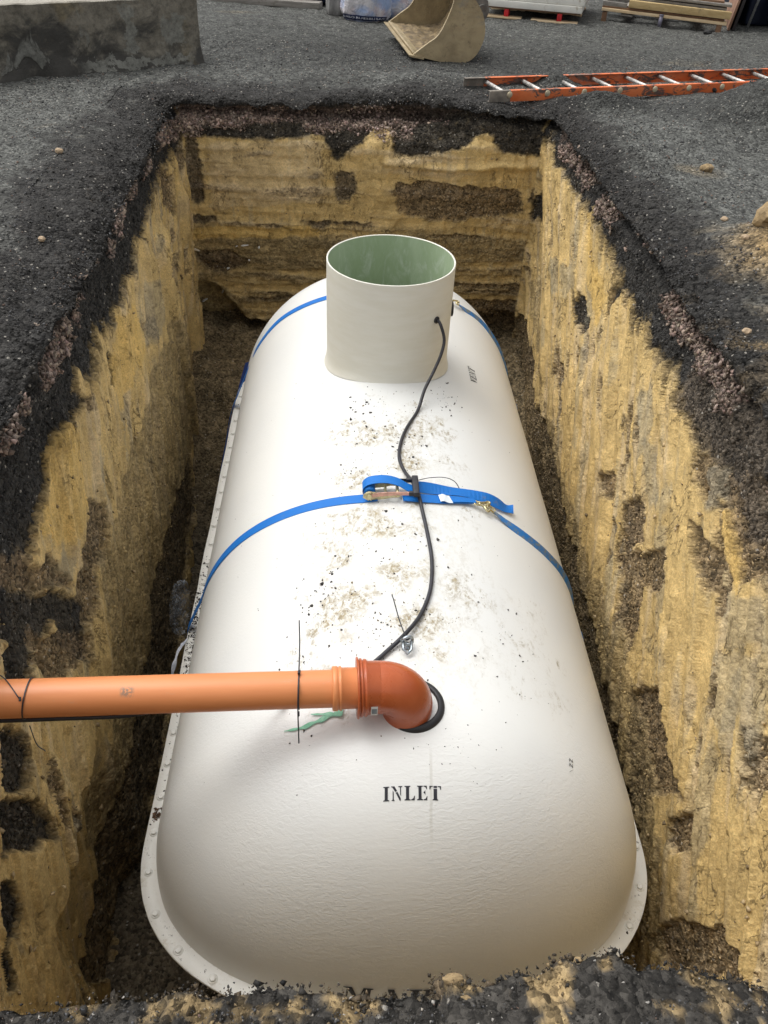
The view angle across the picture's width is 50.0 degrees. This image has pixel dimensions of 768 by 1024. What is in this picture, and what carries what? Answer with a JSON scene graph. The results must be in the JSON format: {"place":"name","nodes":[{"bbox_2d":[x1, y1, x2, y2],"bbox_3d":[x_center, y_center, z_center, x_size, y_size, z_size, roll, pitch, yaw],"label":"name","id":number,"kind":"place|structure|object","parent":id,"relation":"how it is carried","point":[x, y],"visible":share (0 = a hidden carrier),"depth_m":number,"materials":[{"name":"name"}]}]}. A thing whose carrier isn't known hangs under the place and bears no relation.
{"place":"outdoors","nodes":[
{"label":"outdoors","id":0,"kind":"place"},
{"bbox_2d":[102,309,527,1004],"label":"pit floor","id":1,"kind":"structure","parent":0,"point":[142,965],"depth_m":5.81,"materials":[{"name":"soil"}]},
{"bbox_2d":[0,105,767,1014],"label":"pit wall","id":2,"kind":"structure","parent":0,"point":[688,635],"depth_m":3.69,"materials":[{"name":"soil"}]},
{"bbox_2d":[0,0,767,1023],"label":"ground","id":3,"kind":"structure","parent":0,"point":[618,38],"depth_m":4.65,"materials":[{"name":"soil"}]},
{"bbox_2d":[38,236,45,241],"bbox_3d":[-1.505,-1.200,3.619,0.033,0.024,0.030,1,39,-3],"label":"stone","id":4,"kind":"object","parent":3,"relation":"on","point":[41,238],"visible":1,"depth_m":3.61,"materials":[{"name":"beige stone"}]},
{"bbox_2d":[55,148,62,153],"bbox_3d":[-1.747,-1.941,4.426,0.042,0.034,0.039,-25,47,-30],"label":"stone","id":5,"kind":"object","parent":3,"relation":"on","point":[58,150],"visible":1,"depth_m":4.41,"materials":[{"name":"beige stone"}]},
{"bbox_2d":[0,0,204,82],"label":"concrete wall","id":6,"kind":"structure","parent":3,"relation":"on","point":[56,38],"depth_m":5.82,"materials":[{"name":"grey concrete"}]},
{"bbox_2d":[211,0,321,9],"bbox_3d":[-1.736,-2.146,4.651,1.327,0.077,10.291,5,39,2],"label":"timber board","id":7,"kind":"object","parent":3,"relation":"on","point":[312,4],"visible":0.9,"depth_m":8.44,"materials":[{"name":"grey wood"}]},
{"bbox_2d":[326,0,342,15],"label":"grey sack","id":8,"kind":"object","parent":3,"relation":"on","point":[332,7],"visible":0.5,"depth_m":8.08,"materials":[{"name":"fabric"}]},
{"bbox_2d":[340,0,391,22],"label":"rubble sack","id":9,"kind":"object","parent":3,"relation":"on","point":[370,11],"visible":0.94,"depth_m":7.92,"materials":[{"name":"plastic"}]},
{"bbox_2d":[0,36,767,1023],"bbox_3d":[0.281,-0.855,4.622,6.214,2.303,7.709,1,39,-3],"label":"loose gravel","id":10,"kind":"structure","parent":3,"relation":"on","point":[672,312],"depth_m":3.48,"materials":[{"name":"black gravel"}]},
{"bbox_2d":[390,0,412,18],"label":"rubble sack","id":11,"kind":"object","parent":3,"relation":"on","point":[398,7],"visible":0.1,"depth_m":8.11,"materials":[{"name":"fabric"}]},
{"bbox_2d":[384,0,488,62],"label":"excavator bucket","id":12,"kind":"object","parent":3,"relation":"on","point":[459,37],"visible":0.79,"depth_m":6.62,"materials":[{"name":"metal"}]},
{"bbox_2d":[396,0,452,49],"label":"dried mud","id":13,"kind":"structure","parent":12,"relation":"in","point":[419,36],"depth_m":7.17,"materials":[{"name":"beige soil"}]},
{"bbox_2d":[442,973,462,984],"bbox_3d":[0.111,0.753,1.325,0.034,0.019,0.019,1,39,-3],"label":"clay clod","id":14,"kind":"object","parent":3,"relation":"on","point":[448,978],"visible":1,"depth_m":1.32,"materials":[{"name":"beige soil"}]},
{"bbox_2d":[461,995,470,999],"bbox_3d":[0.131,0.768,1.297,0.024,0.014,0.014,1,39,-3],"label":"clay clod","id":15,"kind":"object","parent":3,"relation":"on","point":[465,997],"visible":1,"depth_m":1.29,"materials":[{"name":"beige soil"}]},
{"bbox_2d":[487,6,585,23],"bbox_3d":[1.632,-5.396,8.801,0.970,0.104,1.170,11,40,10],"label":"pallet","id":16,"kind":"object","parent":3,"relation":"on","point":[507,15],"visible":0.41,"depth_m":8.40,"materials":[{"name":"brown wood"}]},
{"bbox_2d":[488,0,588,13],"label":"white slab","id":17,"kind":"object","parent":16,"relation":"on","point":[540,6],"depth_m":8.29,"materials":[{"name":"paint"}]},
{"bbox_2d":[574,956,582,963],"bbox_3d":[0.319,0.736,1.353,0.016,0.011,0.010,1,39,-3],"label":"clay clod","id":18,"kind":"object","parent":3,"relation":"on","point":[579,959],"visible":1,"depth_m":1.35,"materials":[{"name":"beige soil"}]},
{"bbox_2d":[463,68,767,102],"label":"ladder","id":19,"kind":"object","parent":3,"relation":"on","point":[641,87],"visible":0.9,"depth_m":6.10,"materials":[{"name":"metal"}]},
{"bbox_2d":[657,14,663,26],"bbox_3d":[2.819,-5.000,8.406,0.047,0.143,0.046,1,39,-3],"label":"steel post","id":20,"kind":"object","parent":3,"relation":"on","point":[660,20],"visible":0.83,"depth_m":8.38,"materials":[{"name":"grey metal"}]},
{"bbox_2d":[601,2,726,31],"bbox_3d":[2.976,-5.319,8.785,1.250,0.147,1.020,11,40,10],"label":"pallet","id":21,"kind":"object","parent":3,"relation":"on","point":[630,13],"visible":0.46,"depth_m":8.39,"materials":[{"name":"brown wood"}]},
{"bbox_2d":[602,5,723,20],"bbox_3d":[2.855,-5.119,8.430,1.220,0.052,0.140,11,40,10],"label":"timber plank","id":22,"kind":"object","parent":21,"relation":"on","point":[675,14],"visible":0.64,"depth_m":8.37,"materials":[{"name":"brown wood"}]},
{"bbox_2d":[602,0,627,7],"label":"timber plank","id":23,"kind":"object","parent":22,"relation":"on","point":[620,4],"visible":1,"depth_m":8.44,"materials":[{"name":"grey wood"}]},
{"bbox_2d":[615,0,715,9],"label":"timber plank","id":24,"kind":"object","parent":21,"relation":"on","point":[648,1],"depth_m":8.72,"materials":[{"name":"grey wood"}]},
{"bbox_2d":[628,0,731,19],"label":"timber plank","id":25,"kind":"object","parent":21,"relation":"on","point":[680,9],"visible":1,"depth_m":8.30,"materials":[{"name":"beige wood"}]},
{"bbox_2d":[641,0,726,10],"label":"timber plank","id":26,"kind":"object","parent":25,"relation":"on","point":[693,4],"visible":0.83,"depth_m":8.32,"materials":[{"name":"brown wood"}]},
{"bbox_2d":[672,0,731,7],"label":"timber plank","id":27,"kind":"object","parent":26,"relation":"on","point":[726,4],"visible":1,"depth_m":8.25,"materials":[{"name":"grey wood"}]},
{"bbox_2d":[699,0,724,2],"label":"timber plank","id":28,"kind":"object","parent":27,"relation":"on","point":[719,1],"visible":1,"depth_m":8.25,"materials":[{"name":"brown wood"}]},
{"bbox_2d":[700,163,713,172],"bbox_3d":[1.810,-1.926,4.615,0.078,0.058,0.068,1,39,-3],"label":"clay lump","id":29,"kind":"object","parent":3,"relation":"on","point":[707,167],"visible":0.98,"depth_m":4.59,"materials":[{"name":"beige soil"}]},
{"bbox_2d":[703,29,711,34],"bbox_3d":[3.237,-4.793,8.234,0.081,0.062,0.076,-30,50,-34],"label":"dark lump","id":30,"kind":"object","parent":3,"relation":"on","point":[706,31],"visible":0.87,"depth_m":8.21,"materials":[{"name":"grey stone"}]},
{"bbox_2d":[720,216,727,221],"bbox_3d":[1.624,-1.396,3.928,0.038,0.030,0.032,1,39,-3],"label":"stone","id":31,"kind":"object","parent":3,"relation":"on","point":[724,218],"visible":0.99,"depth_m":3.92,"materials":[{"name":"beige stone"}]},
{"bbox_2d":[725,0,740,30],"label":"plywood sheet","id":32,"kind":"object","parent":3,"relation":"on","point":[735,6],"visible":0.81,"depth_m":8.46,"materials":[{"name":"brown wood"}]},
{"bbox_2d":[731,0,745,30],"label":"dark board","id":33,"kind":"object","parent":3,"relation":"on","point":[737,15],"visible":0.51,"depth_m":8.42,"materials":[{"name":"black wood"}]},
{"bbox_2d":[723,0,767,25],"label":"container","id":34,"kind":"object","parent":3,"relation":"on","point":[760,17],"visible":0.44,"depth_m":8.68,"materials":[{"name":"black metal"}]},
{"bbox_2d":[741,234,749,239],"bbox_3d":[1.607,-1.222,3.658,0.032,0.027,0.032,-16,43,-22],"label":"stone","id":35,"kind":"object","parent":3,"relation":"on","point":[745,236],"visible":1,"depth_m":3.65,"materials":[{"name":"beige stone"}]},
{"bbox_2d":[742,328,751,334],"bbox_3d":[1.385,-0.691,3.141,0.033,0.025,0.032,-18,44,-23],"label":"stone","id":36,"kind":"object","parent":3,"relation":"on","point":[746,331],"visible":1,"depth_m":3.13,"materials":[{"name":"beige stone"}]},
{"bbox_2d":[744,0,759,31],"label":"tube frame","id":37,"kind":"object","parent":3,"relation":"on","point":[752,15],"visible":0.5,"depth_m":8.35,"materials":[{"name":"grey metal"}]},
{"bbox_2d":[752,201,767,226],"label":"clay lump","id":38,"kind":"object","parent":3,"relation":"on","point":[760,219],"visible":0.92,"depth_m":3.70,"materials":[{"name":"beige soil"}]},
{"bbox_2d":[514,0,587,6],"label":"white slab","id":39,"kind":"object","parent":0,"point":[574,2],"depth_m":8.22,"materials":[{"name":"paint"}]},
{"bbox_3d":[-0.127,0.692,5.037,2.060,0.104,3.200,1,39,-3],"label":"base slab","id":40,"kind":"object","parent":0,"visible":0},
{"bbox_2d":[140,234,646,1001],"bbox_3d":[0.008,0.067,4.010,1.814,2.173,4.218,1,39,-3],"label":"septic tank","id":41,"kind":"object","parent":40,"relation":"on","point":[374,856],"visible":0.89,"depth_m":2.67,"materials":[{"name":"white plastic"}]},
{"bbox_2d":[171,638,187,673],"bbox_3d":[-0.921,0.694,3.672,0.022,0.165,0.217,11,40,9],"label":"plastic scrap","id":42,"kind":"object","parent":41,"relation":"attached to","point":[174,663],"visible":0.68,"depth_m":3.64,"materials":[{"name":"white plastic"}]},
{"bbox_2d":[169,580,189,634],"bbox_3d":[-1.051,0.494,4.249,0.096,0.295,0.310,1,39,-3],"label":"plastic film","id":43,"kind":"object","parent":41,"relation":"hanging from","point":[175,602],"visible":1,"depth_m":4.26,"materials":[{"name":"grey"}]},
{"bbox_2d":[0,657,432,728],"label":"drain pipe","id":44,"kind":"object","parent":41,"relation":"attached to","point":[397,695],"visible":1,"depth_m":2.28,"materials":[{"name":"orange plastic"}]},
{"bbox_2d":[0,675,45,751],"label":"cable tie","id":45,"kind":"object","parent":44,"relation":"attached to","point":[19,698],"visible":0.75,"depth_m":2.23,"materials":[{"name":"plastic"}]},
{"bbox_2d":[297,620,299,742],"bbox_3d":[-0.247,0.482,2.410,0.010,0.178,0.337,0,40,-4],"label":"cable tie","id":46,"kind":"object","parent":44,"relation":"attached to","point":[298,712],"visible":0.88,"depth_m":2.31,"materials":[{"name":"plastic"}]},
{"bbox_2d":[0,319,445,722],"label":"electric cable","id":47,"kind":"object","parent":41,"relation":"on","point":[394,644],"visible":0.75,"depth_m":2.82,"materials":[{"name":"black rubber"}]},
{"bbox_2d":[284,709,342,731],"bbox_3d":[-0.209,0.620,2.448,0.179,0.069,0.043,-6,40,-10],"label":"green tape","id":48,"kind":"object","parent":41,"relation":"attached to","point":[325,716],"visible":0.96,"depth_m":2.44,"materials":[{"name":"plastic"}]},
{"bbox_2d":[219,296,516,476],"bbox_3d":[-0.142,-0.613,5.200,2.020,1.695,1.118,1,39,-3],"label":"ratchet strap","id":49,"kind":"object","parent":41,"relation":"attached to","point":[323,298],"visible":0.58,"depth_m":4.95,"materials":[{"name":"blue fabric"}]},
{"bbox_2d":[187,475,583,639],"bbox_3d":[0.015,0.542,3.750,1.826,1.750,0.176,1,39,-3],"label":"ratchet strap","id":50,"kind":"object","parent":41,"relation":"attached to","point":[415,489],"visible":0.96,"depth_m":3.26,"materials":[{"name":"blue fabric"}]},
{"bbox_2d":[418,477,458,487],"bbox_3d":[0.211,-0.114,3.277,0.202,0.090,0.041,-9,41,-14],"label":"cable tie","id":51,"kind":"object","parent":50,"relation":"attached to","point":[439,477],"visible":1,"depth_m":3.28,"materials":[{"name":"plastic"}]},
{"bbox_2d":[148,382,627,972],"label":"soil crumbs","id":52,"kind":"object","parent":41,"relation":"on","point":[156,814],"visible":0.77,"depth_m":3.04,"materials":[{"name":"soil"}]},
{"bbox_2d":[391,594,409,639],"bbox_3d":[0.049,0.345,2.649,0.026,0.063,0.172,-10,41,-15],"label":"cable tie","id":53,"kind":"object","parent":41,"relation":"attached to","point":[398,617],"visible":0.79,"depth_m":2.65,"materials":[{"name":"black plastic"}]}
]}

